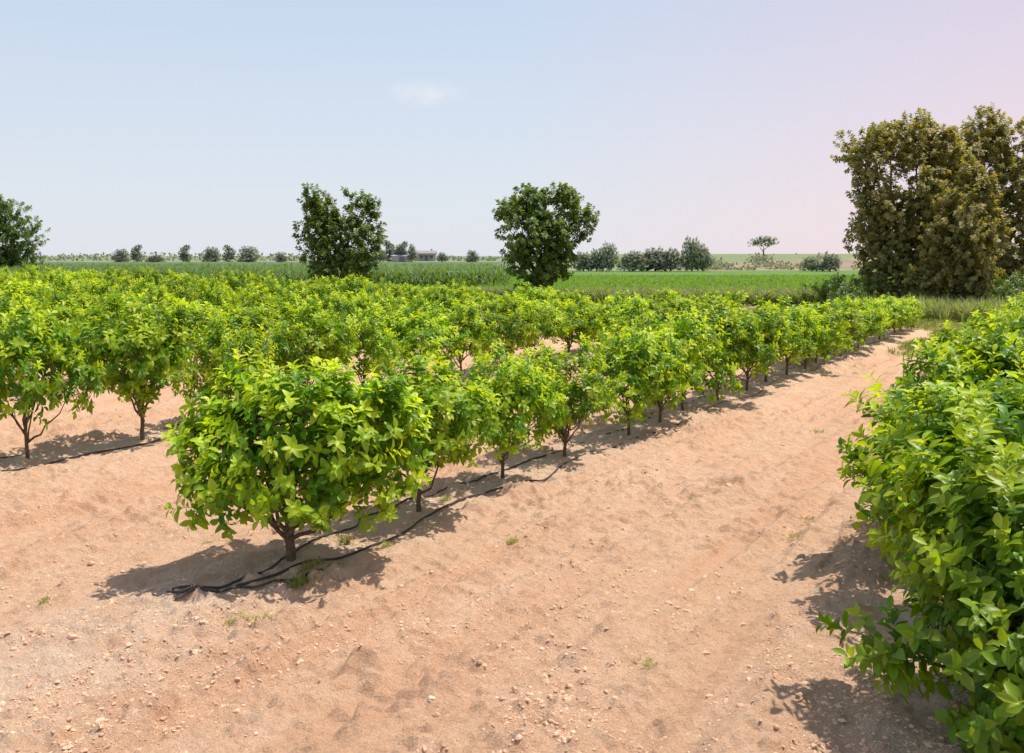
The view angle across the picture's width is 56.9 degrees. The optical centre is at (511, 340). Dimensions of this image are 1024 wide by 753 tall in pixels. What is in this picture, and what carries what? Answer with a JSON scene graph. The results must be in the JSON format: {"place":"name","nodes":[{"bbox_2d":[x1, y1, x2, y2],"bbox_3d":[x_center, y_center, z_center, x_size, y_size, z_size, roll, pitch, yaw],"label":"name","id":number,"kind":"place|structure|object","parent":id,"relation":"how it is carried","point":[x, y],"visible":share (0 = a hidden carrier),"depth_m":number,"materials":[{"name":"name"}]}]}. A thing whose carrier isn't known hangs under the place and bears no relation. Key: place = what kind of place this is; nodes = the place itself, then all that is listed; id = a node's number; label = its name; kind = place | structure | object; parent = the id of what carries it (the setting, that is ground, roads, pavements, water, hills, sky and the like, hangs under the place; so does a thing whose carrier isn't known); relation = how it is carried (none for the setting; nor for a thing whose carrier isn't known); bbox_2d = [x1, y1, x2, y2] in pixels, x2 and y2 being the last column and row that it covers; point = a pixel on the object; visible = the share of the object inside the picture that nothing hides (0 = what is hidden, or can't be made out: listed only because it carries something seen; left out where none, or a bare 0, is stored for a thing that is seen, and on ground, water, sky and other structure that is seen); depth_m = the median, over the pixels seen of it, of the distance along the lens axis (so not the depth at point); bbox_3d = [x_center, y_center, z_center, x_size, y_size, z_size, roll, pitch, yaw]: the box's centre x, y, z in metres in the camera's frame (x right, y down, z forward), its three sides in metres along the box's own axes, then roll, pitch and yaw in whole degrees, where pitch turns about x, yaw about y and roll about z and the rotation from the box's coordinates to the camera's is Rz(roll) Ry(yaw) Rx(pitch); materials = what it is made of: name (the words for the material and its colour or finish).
{"place":"outdoors","nodes":[
{"label":"outdoors","id":0,"kind":"place"},
{"bbox_2d":[21,256,637,288],"bbox_3d":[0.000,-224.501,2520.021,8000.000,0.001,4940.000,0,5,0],"label":"meadow","id":1,"kind":"structure","parent":0,"point":[198,260],"depth_m":423.38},
{"bbox_2d":[235,245,259,261],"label":"distant tree","id":2,"kind":"object","parent":1,"relation":"on","point":[248,255],"visible":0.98,"depth_m":247.65,"materials":[{"name":"green plant"}]},
{"bbox_2d":[20,251,893,260],"bbox_3d":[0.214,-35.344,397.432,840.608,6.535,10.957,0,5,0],"label":"distant hedgerow","id":3,"kind":"object","parent":1,"relation":"on","point":[295,258],"visible":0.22,"depth_m":396.72,"materials":[{"name":"green plant"}]},
{"bbox_2d":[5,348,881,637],"bbox_3d":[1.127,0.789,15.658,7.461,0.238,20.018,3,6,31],"label":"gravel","id":4,"kind":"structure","parent":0,"point":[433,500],"depth_m":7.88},
{"bbox_2d":[0,301,1000,752],"bbox_3d":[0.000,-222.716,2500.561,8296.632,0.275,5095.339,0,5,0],"label":"ground","id":5,"kind":"structure","parent":0,"point":[374,693],"depth_m":6.17,"materials":[{"name":"soil"}]},
{"bbox_2d":[0,276,53,334],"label":"citrus tree","id":6,"kind":"object","parent":5,"relation":"on","point":[25,288],"visible":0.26,"depth_m":19.93,"materials":[{"name":"green plant"}]},
{"bbox_2d":[18,267,55,292],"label":"citrus tree","id":7,"kind":"object","parent":5,"relation":"on","point":[42,278],"visible":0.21,"depth_m":30.59,"materials":[{"name":"green plant"}]},
{"bbox_2d":[8,296,93,372],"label":"citrus tree","id":8,"kind":"object","parent":5,"relation":"on","point":[63,312],"visible":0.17,"depth_m":15.41,"materials":[{"name":"green plant"}]},
{"bbox_2d":[0,290,106,458],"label":"citrus tree","id":9,"kind":"object","parent":5,"relation":"on","point":[35,344],"visible":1,"depth_m":10.04,"materials":[{"name":"green plant"}]},
{"bbox_2d":[37,269,94,307],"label":"citrus tree","id":10,"kind":"object","parent":5,"relation":"on","point":[68,278],"visible":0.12,"depth_m":25.84,"materials":[{"name":"green plant"}]},
{"bbox_2d":[41,273,104,321],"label":"citrus tree","id":11,"kind":"object","parent":5,"relation":"on","point":[77,297],"visible":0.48,"depth_m":20.88,"materials":[{"name":"green plant"}]},
{"bbox_2d":[94,280,155,311],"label":"citrus tree","id":12,"kind":"object","parent":5,"relation":"on","point":[136,289],"visible":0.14,"depth_m":22.30,"materials":[{"name":"green plant"}]},
{"bbox_2d":[76,288,179,366],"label":"citrus tree","id":13,"kind":"object","parent":5,"relation":"on","point":[134,297],"visible":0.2,"depth_m":16.49,"materials":[{"name":"green plant"}]},
{"bbox_2d":[57,285,199,439],"bbox_3d":[-4.504,0.309,11.157,1.538,1.931,1.762,-2,5,-20],"label":"citrus tree","id":14,"kind":"object","parent":5,"relation":"on","point":[161,364],"visible":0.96,"depth_m":10.83,"materials":[{"name":"green plant"}]},
{"bbox_2d":[129,267,164,285],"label":"citrus tree","id":15,"kind":"object","parent":5,"relation":"on","point":[151,277],"visible":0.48,"depth_m":39.96,"materials":[{"name":"green plant"}]},
{"bbox_2d":[142,273,200,326],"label":"citrus tree","id":16,"kind":"object","parent":5,"relation":"on","point":[179,289],"visible":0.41,"depth_m":23.31,"materials":[{"name":"green plant"}]},
{"bbox_2d":[157,292,239,364],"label":"citrus tree","id":17,"kind":"object","parent":5,"relation":"on","point":[199,319],"visible":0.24,"depth_m":17.60,"materials":[{"name":"green plant"}]},
{"bbox_2d":[194,275,239,321],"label":"citrus tree","id":18,"kind":"object","parent":5,"relation":"on","point":[217,294],"visible":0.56,"depth_m":24.41,"materials":[{"name":"green plant"}]},
{"bbox_2d":[179,307,277,415],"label":"citrus tree","id":19,"kind":"object","parent":5,"relation":"on","point":[220,342],"visible":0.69,"depth_m":12.18,"materials":[{"name":"green plant"}]},
{"bbox_2d":[218,269,253,292],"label":"citrus tree","id":20,"kind":"object","parent":5,"relation":"on","point":[236,281],"visible":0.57,"depth_m":37.60,"materials":[{"name":"green plant"}]},
{"bbox_2d":[166,568,322,592],"bbox_3d":[-1.724,1.583,6.191,1.014,0.078,0.128,-3,6,-26],"label":"irrigation hose","id":21,"kind":"object","parent":5,"relation":"on","point":[224,590],"visible":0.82,"depth_m":6.13,"materials":[{"name":"plastic"}]},
{"bbox_2d":[217,300,288,352],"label":"citrus tree","id":22,"kind":"object","parent":5,"relation":"on","point":[255,316],"visible":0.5,"depth_m":18.63,"materials":[{"name":"green plant"}]},
{"bbox_2d":[234,287,283,325],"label":"citrus tree","id":23,"kind":"object","parent":5,"relation":"on","point":[258,299],"visible":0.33,"depth_m":25.72,"materials":[{"name":"green plant"}]},
{"bbox_2d":[259,277,306,298],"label":"citrus tree","id":24,"kind":"object","parent":5,"relation":"on","point":[275,285],"visible":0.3,"depth_m":32.79,"materials":[{"name":"green plant"}]},
{"bbox_2d":[263,280,317,309],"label":"citrus tree","id":25,"kind":"object","parent":5,"relation":"on","point":[294,289],"visible":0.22,"depth_m":26.75,"materials":[{"name":"green plant"}]},
{"bbox_2d":[266,287,327,344],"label":"citrus tree","id":26,"kind":"object","parent":5,"relation":"on","point":[281,308],"visible":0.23,"depth_m":20.14,"materials":[{"name":"green plant"}]},
{"bbox_2d":[161,346,435,561],"bbox_3d":[-1.482,0.848,6.745,1.886,1.589,1.637,0,5,0],"label":"citrus tree","id":27,"kind":"object","parent":5,"relation":"on","point":[376,426],"visible":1,"depth_m":6.42,"materials":[{"name":"green plant"}]},
{"bbox_2d":[255,294,361,387],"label":"citrus tree","id":28,"kind":"object","parent":5,"relation":"on","point":[323,329],"visible":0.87,"depth_m":13.34,"materials":[{"name":"green plant"}]},
{"bbox_2d":[303,278,351,318],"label":"citrus tree","id":29,"kind":"object","parent":5,"relation":"on","point":[321,290],"visible":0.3,"depth_m":27.97,"materials":[{"name":"green plant"}]},
{"bbox_2d":[291,183,388,282],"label":"poplar tree","id":30,"kind":"object","parent":5,"relation":"on","point":[327,229],"visible":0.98,"depth_m":44.23,"materials":[{"name":"green plant"}]},
{"bbox_2d":[310,290,381,341],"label":"citrus tree","id":31,"kind":"object","parent":5,"relation":"on","point":[352,306],"visible":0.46,"depth_m":21.15,"materials":[{"name":"green plant"}]},
{"bbox_2d":[337,274,385,302],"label":"citrus tree","id":32,"kind":"object","parent":5,"relation":"on","point":[354,287],"visible":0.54,"depth_m":28.99,"materials":[{"name":"green plant"}]},
{"bbox_2d":[325,301,407,383],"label":"citrus tree","id":33,"kind":"object","parent":5,"relation":"on","point":[374,341],"visible":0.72,"depth_m":14.50,"materials":[{"name":"green plant"}]},
{"bbox_2d":[358,288,399,330],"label":"citrus tree","id":34,"kind":"object","parent":5,"relation":"on","point":[383,300],"visible":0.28,"depth_m":22.46,"materials":[{"name":"green plant"}]},
{"bbox_2d":[373,277,405,306],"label":"citrus tree","id":35,"kind":"object","parent":5,"relation":"on","point":[395,290],"visible":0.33,"depth_m":30.33,"materials":[{"name":"green plant"}]},
{"bbox_2d":[397,282,431,307],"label":"citrus tree","id":36,"kind":"object","parent":5,"relation":"on","point":[410,292],"visible":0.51,"depth_m":31.41,"materials":[{"name":"green plant"}]},
{"bbox_2d":[389,295,443,336],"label":"citrus tree","id":37,"kind":"object","parent":5,"relation":"on","point":[420,306],"visible":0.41,"depth_m":23.49,"materials":[{"name":"green plant"}]},
{"bbox_2d":[335,347,501,511],"bbox_3d":[-0.780,0.776,7.885,1.462,1.477,1.276,1,5,8],"label":"citrus tree","id":38,"kind":"object","parent":5,"relation":"on","point":[454,428],"visible":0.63,"depth_m":7.69,"materials":[{"name":"green plant"}]},
{"bbox_2d":[378,308,469,373],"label":"citrus tree","id":39,"kind":"object","parent":5,"relation":"on","point":[435,342],"visible":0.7,"depth_m":15.61,"materials":[{"name":"green plant"}]},
{"bbox_2d":[418,282,472,312],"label":"citrus tree","id":40,"kind":"object","parent":5,"relation":"on","point":[437,297],"visible":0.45,"depth_m":24.75,"materials":[{"name":"green plant"}]},
{"bbox_2d":[414,294,497,375],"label":"citrus tree","id":41,"kind":"object","parent":5,"relation":"on","point":[471,325],"visible":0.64,"depth_m":16.90,"materials":[{"name":"green plant"}]},
{"bbox_2d":[449,287,500,322],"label":"citrus tree","id":42,"kind":"object","parent":5,"relation":"on","point":[483,304],"visible":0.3,"depth_m":25.93,"materials":[{"name":"green plant"}]},
{"bbox_2d":[0,366,987,752],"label":"soil clods","id":43,"kind":"object","parent":5,"relation":"on","point":[592,718],"visible":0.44,"depth_m":5.20,"materials":[{"name":"soil"}]},
{"bbox_2d":[466,294,541,362],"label":"citrus tree","id":44,"kind":"object","parent":5,"relation":"on","point":[513,319],"visible":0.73,"depth_m":18.06,"materials":[{"name":"green plant"}]},
{"bbox_2d":[448,336,569,478],"bbox_3d":[-0.134,0.686,9.060,1.108,1.442,1.300,5,7,42],"label":"citrus tree","id":45,"kind":"object","parent":5,"relation":"on","point":[527,397],"visible":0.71,"depth_m":8.93,"materials":[{"name":"green plant"}]},
{"bbox_2d":[172,337,875,589],"bbox_3d":[3.791,0.747,15.874,0.368,0.128,23.052,3,6,31],"label":"irrigation hose","id":46,"kind":"object","parent":5,"relation":"on","point":[280,559],"visible":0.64,"depth_m":7.54,"materials":[{"name":"plastic"}]},
{"bbox_2d":[501,281,558,311],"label":"citrus tree","id":47,"kind":"object","parent":5,"relation":"on","point":[534,293],"visible":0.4,"depth_m":28.13,"materials":[{"name":"green plant"}]},
{"bbox_2d":[175,337,888,599],"bbox_3d":[4.097,0.778,15.480,0.376,0.132,22.804,3,6,32],"label":"irrigation hose","id":48,"kind":"object","parent":5,"relation":"on","point":[305,561],"visible":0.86,"depth_m":7.28,"materials":[{"name":"plastic"}]},
{"bbox_2d":[498,292,570,357],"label":"citrus tree","id":49,"kind":"object","parent":5,"relation":"on","point":[543,323],"visible":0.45,"depth_m":19.31,"materials":[{"name":"green plant"}]},
{"bbox_2d":[491,181,600,292],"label":"poplar tree","id":50,"kind":"object","parent":5,"relation":"on","point":[548,234],"visible":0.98,"depth_m":41.31,"materials":[{"name":"green plant"}]},
{"bbox_2d":[515,332,630,456],"bbox_3d":[0.593,0.631,10.191,1.358,1.406,1.309,1,5,8],"label":"citrus tree","id":51,"kind":"object","parent":5,"relation":"on","point":[586,392],"visible":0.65,"depth_m":10.15,"materials":[{"name":"green plant"}]},
{"bbox_2d":[538,295,614,352],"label":"citrus tree","id":52,"kind":"object","parent":5,"relation":"on","point":[578,323],"visible":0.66,"depth_m":20.41,"materials":[{"name":"green plant"}]},
{"bbox_2d":[575,295,630,346],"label":"citrus tree","id":53,"kind":"object","parent":5,"relation":"on","point":[612,319],"visible":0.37,"depth_m":21.62,"materials":[{"name":"green plant"}]},
{"bbox_2d":[599,288,656,336],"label":"citrus tree","id":54,"kind":"object","parent":5,"relation":"on","point":[635,307],"visible":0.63,"depth_m":22.59,"materials":[{"name":"green plant"}]},
{"bbox_2d":[581,324,692,435],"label":"citrus tree","id":55,"kind":"object","parent":5,"relation":"on","point":[644,374],"visible":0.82,"depth_m":11.21,"materials":[{"name":"green plant"}]},
{"bbox_2d":[593,307,712,422],"bbox_3d":[1.832,0.353,12.296,1.354,1.540,1.396,4,6,35],"label":"citrus tree","id":56,"kind":"object","parent":5,"relation":"on","point":[676,342],"visible":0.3,"depth_m":12.25,"materials":[{"name":"green plant"}]},
{"bbox_2d":[631,298,675,330],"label":"citrus tree","id":57,"kind":"object","parent":5,"relation":"on","point":[653,306],"visible":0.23,"depth_m":23.78,"materials":[{"name":"green plant"}]},
{"bbox_2d":[643,286,695,327],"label":"citrus tree","id":58,"kind":"object","parent":5,"relation":"on","point":[675,301],"visible":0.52,"depth_m":24.89,"materials":[{"name":"green plant"}]},
{"bbox_2d":[638,305,744,409],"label":"citrus tree","id":59,"kind":"object","parent":5,"relation":"on","point":[708,357],"visible":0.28,"depth_m":13.31,"materials":[{"name":"green plant"}]},
{"bbox_2d":[689,290,748,311],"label":"citrus tree","id":60,"kind":"object","parent":5,"relation":"on","point":[733,300],"visible":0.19,"depth_m":28.60,"materials":[{"name":"green plant"}]},
{"bbox_2d":[670,295,779,399],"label":"citrus tree","id":61,"kind":"object","parent":5,"relation":"on","point":[734,333],"visible":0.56,"depth_m":13.94,"materials":[{"name":"green plant"}]},
{"bbox_2d":[465,284,1023,304],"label":"reed strip","id":62,"kind":"object","parent":5,"relation":"on","point":[773,295],"visible":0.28,"depth_m":42.49,"materials":[{"name":"green plant"}]},
{"bbox_2d":[707,303,797,390],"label":"citrus tree","id":63,"kind":"object","parent":5,"relation":"on","point":[778,335],"visible":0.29,"depth_m":15.06,"materials":[{"name":"green plant"}]},
{"bbox_2d":[545,301,986,331],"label":"grass verge","id":64,"kind":"object","parent":5,"relation":"on","point":[925,322],"depth_m":29.34,"materials":[{"name":"green plant"}]},
{"bbox_2d":[743,295,808,381],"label":"citrus tree","id":65,"kind":"object","parent":5,"relation":"on","point":[800,339],"visible":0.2,"depth_m":16.20,"materials":[{"name":"green plant"}]},
{"bbox_2d":[754,295,829,374],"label":"citrus tree","id":66,"kind":"object","parent":5,"relation":"on","point":[812,333],"visible":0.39,"depth_m":17.16,"materials":[{"name":"green plant"}]},
{"bbox_2d":[778,300,854,368],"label":"citrus tree","id":67,"kind":"object","parent":5,"relation":"on","point":[822,351],"visible":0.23,"depth_m":18.04,"materials":[{"name":"green plant"}]},
{"bbox_2d":[789,301,850,362],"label":"citrus tree","id":68,"kind":"object","parent":5,"relation":"on","point":[839,321],"visible":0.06,"depth_m":19.16,"materials":[{"name":"green plant"}]},
{"bbox_2d":[795,278,866,308],"bbox_3d":[12.204,-1.636,35.515,2.202,1.536,2.965,-2,6,-22],"label":"shrub","id":69,"kind":"object","parent":5,"relation":"on","point":[831,290],"visible":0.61,"depth_m":35.65,"materials":[{"name":"green plant"}]},
{"bbox_2d":[815,297,865,355],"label":"citrus tree","id":70,"kind":"object","parent":5,"relation":"on","point":[852,318],"visible":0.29,"depth_m":20.07,"materials":[{"name":"green plant"}]},
{"bbox_2d":[815,272,893,301],"bbox_3d":[13.297,-1.876,37.461,2.423,1.690,3.262,-3,6,-26],"label":"shrub","id":71,"kind":"object","parent":5,"relation":"on","point":[864,288],"visible":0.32,"depth_m":36.80,"materials":[{"name":"green plant"}]},
{"bbox_2d":[827,297,890,351],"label":"citrus tree","id":72,"kind":"object","parent":5,"relation":"on","point":[870,321],"visible":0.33,"depth_m":21.01,"materials":[{"name":"green plant"}]},
{"bbox_2d":[830,294,889,346],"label":"citrus tree","id":73,"kind":"object","parent":5,"relation":"on","point":[865,307],"visible":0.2,"depth_m":22.20,"materials":[{"name":"green plant"}]},
{"bbox_2d":[865,296,916,339],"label":"citrus tree","id":74,"kind":"object","parent":5,"relation":"on","point":[898,312],"visible":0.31,"depth_m":24.12,"materials":[{"name":"green plant"}]},
{"bbox_2d":[830,107,979,298],"bbox_3d":[15.678,-5.101,37.209,5.695,8.222,4.066,0,5,0],"label":"poplar tree","id":75,"kind":"object","parent":5,"relation":"on","point":[883,234],"visible":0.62,"depth_m":36.82,"materials":[{"name":"green plant"}]},
{"bbox_2d":[816,410,1023,752],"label":"citrus tree","id":76,"kind":"object","parent":5,"relation":"on","point":[978,608],"visible":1,"depth_m":4.25,"materials":[{"name":"green plant"}]},
{"bbox_2d":[824,293,1023,320],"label":"tall grass","id":77,"kind":"structure","parent":5,"relation":"on","point":[947,306],"depth_m":31.76,"materials":[{"name":"green plant"}]},
{"bbox_2d":[836,364,1023,562],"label":"citrus tree","id":78,"kind":"object","parent":5,"relation":"on","point":[901,425],"visible":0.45,"depth_m":5.91,"materials":[{"name":"green plant"}]},
{"bbox_2d":[886,327,977,356],"bbox_3d":[11.453,0.002,23.627,2.966,0.361,8.273,3,6,31],"label":"grass patch","id":79,"kind":"object","parent":5,"relation":"on","point":[908,345],"visible":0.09,"depth_m":22.61,"materials":[{"name":"green plant"}]},
{"bbox_2d":[885,312,1023,432],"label":"citrus tree","id":80,"kind":"object","parent":5,"relation":"on","point":[974,366],"visible":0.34,"depth_m":7.17,"materials":[{"name":"green plant"}]},
{"bbox_2d":[898,154,1016,301],"bbox_3d":[16.350,-3.842,34.778,3.722,5.989,4.126,0,5,0],"label":"poplar tree","id":81,"kind":"object","parent":5,"relation":"on","point":[976,271],"visible":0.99,"depth_m":34.19,"materials":[{"name":"green plant"}]},
{"bbox_2d":[913,310,1023,381],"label":"citrus tree","id":82,"kind":"object","parent":5,"relation":"on","point":[1017,327],"visible":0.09,"depth_m":9.86,"materials":[{"name":"green plant"}]},
{"bbox_2d":[914,102,1023,296],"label":"poplar tree","id":83,"kind":"object","parent":5,"relation":"on","point":[995,146],"visible":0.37,"depth_m":38.90,"materials":[{"name":"green plant"}]},
{"bbox_2d":[950,282,1022,303],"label":"shrub","id":84,"kind":"object","parent":5,"relation":"on","point":[1010,291],"visible":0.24,"depth_m":34.16,"materials":[{"name":"green plant"}]},
{"bbox_2d":[954,301,1023,341],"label":"citrus tree","id":85,"kind":"object","parent":5,"relation":"on","point":[1007,313],"visible":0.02,"depth_m":10.72,"materials":[{"name":"green plant"}]},
{"bbox_2d":[968,269,1023,299],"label":"shrub","id":86,"kind":"object","parent":5,"relation":"on","point":[1018,282],"visible":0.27,"depth_m":35.46,"materials":[{"name":"green plant"}]},
{"bbox_2d":[0,0,1023,255],"label":"sky","id":87,"kind":"structure","parent":0,"point":[164,126],"materials":[{"name":"blue"}]},
{"bbox_2d":[513,270,876,288],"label":"crop field","id":88,"kind":"structure","parent":0,"point":[717,272],"depth_m":120.43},
{"bbox_2d":[571,251,596,270],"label":"distant tree","id":89,"kind":"object","parent":88,"relation":"on","point":[582,263],"visible":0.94,"depth_m":128.92,"materials":[{"name":"green plant"}]},
{"bbox_2d":[308,273,893,290],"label":"crop plants","id":90,"kind":"object","parent":88,"relation":"on","point":[696,281],"visible":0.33,"depth_m":72.53,"materials":[{"name":"green plant"}]},
{"bbox_2d":[599,241,618,270],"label":"distant tree","id":91,"kind":"object","parent":88,"relation":"on","point":[608,263],"visible":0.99,"depth_m":128.86,"materials":[{"name":"green plant"}]},
{"bbox_2d":[614,251,652,271],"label":"distant tree","id":92,"kind":"object","parent":88,"relation":"on","point":[629,265],"visible":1,"depth_m":127.13,"materials":[{"name":"green plant"}]},
{"bbox_2d":[642,246,669,270],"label":"distant tree","id":93,"kind":"object","parent":88,"relation":"on","point":[656,254],"visible":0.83,"depth_m":128.65,"materials":[{"name":"green plant"}]},
{"bbox_2d":[657,247,685,271],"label":"distant tree","id":94,"kind":"object","parent":88,"relation":"on","point":[676,264],"visible":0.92,"depth_m":127.97,"materials":[{"name":"green plant"}]},
{"bbox_2d":[680,235,706,270],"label":"distant tree","id":95,"kind":"object","parent":88,"relation":"on","point":[692,257],"visible":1,"depth_m":128.85,"materials":[{"name":"green plant"}]},
{"bbox_2d":[818,253,842,271],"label":"distant tree","id":96,"kind":"object","parent":88,"relation":"on","point":[832,263],"visible":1,"depth_m":126.94,"materials":[{"name":"green plant"}]},
{"bbox_2d":[568,254,1017,265],"bbox_3d":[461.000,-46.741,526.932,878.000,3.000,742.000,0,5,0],"label":"field","id":97,"kind":"structure","parent":0,"point":[733,257],"depth_m":243.66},
{"bbox_2d":[645,258,1020,269],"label":"earth bank","id":98,"kind":"structure","parent":0,"point":[847,263],"depth_m":148.60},
{"bbox_2d":[666,251,1015,269],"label":"bank bushes","id":99,"kind":"object","parent":98,"relation":"on","point":[726,265],"visible":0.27,"depth_m":145.73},
{"label":"corn ground","id":100,"kind":"structure","parent":0,"visible":0},
{"bbox_2d":[0,194,50,267],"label":"ash tree","id":101,"kind":"object","parent":100,"relation":"on","point":[10,255],"visible":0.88,"depth_m":86.93,"materials":[{"name":"green plant"}]},
{"bbox_2d":[0,261,512,286],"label":"corn plants","id":102,"kind":"object","parent":100,"relation":"on","point":[483,276],"visible":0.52,"depth_m":65.03,"materials":[{"name":"green plant"}]},
{"bbox_2d":[1,262,499,272],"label":"corn canopy","id":103,"kind":"object","parent":102,"relation":"attached to","point":[408,264],"visible":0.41,"depth_m":135.68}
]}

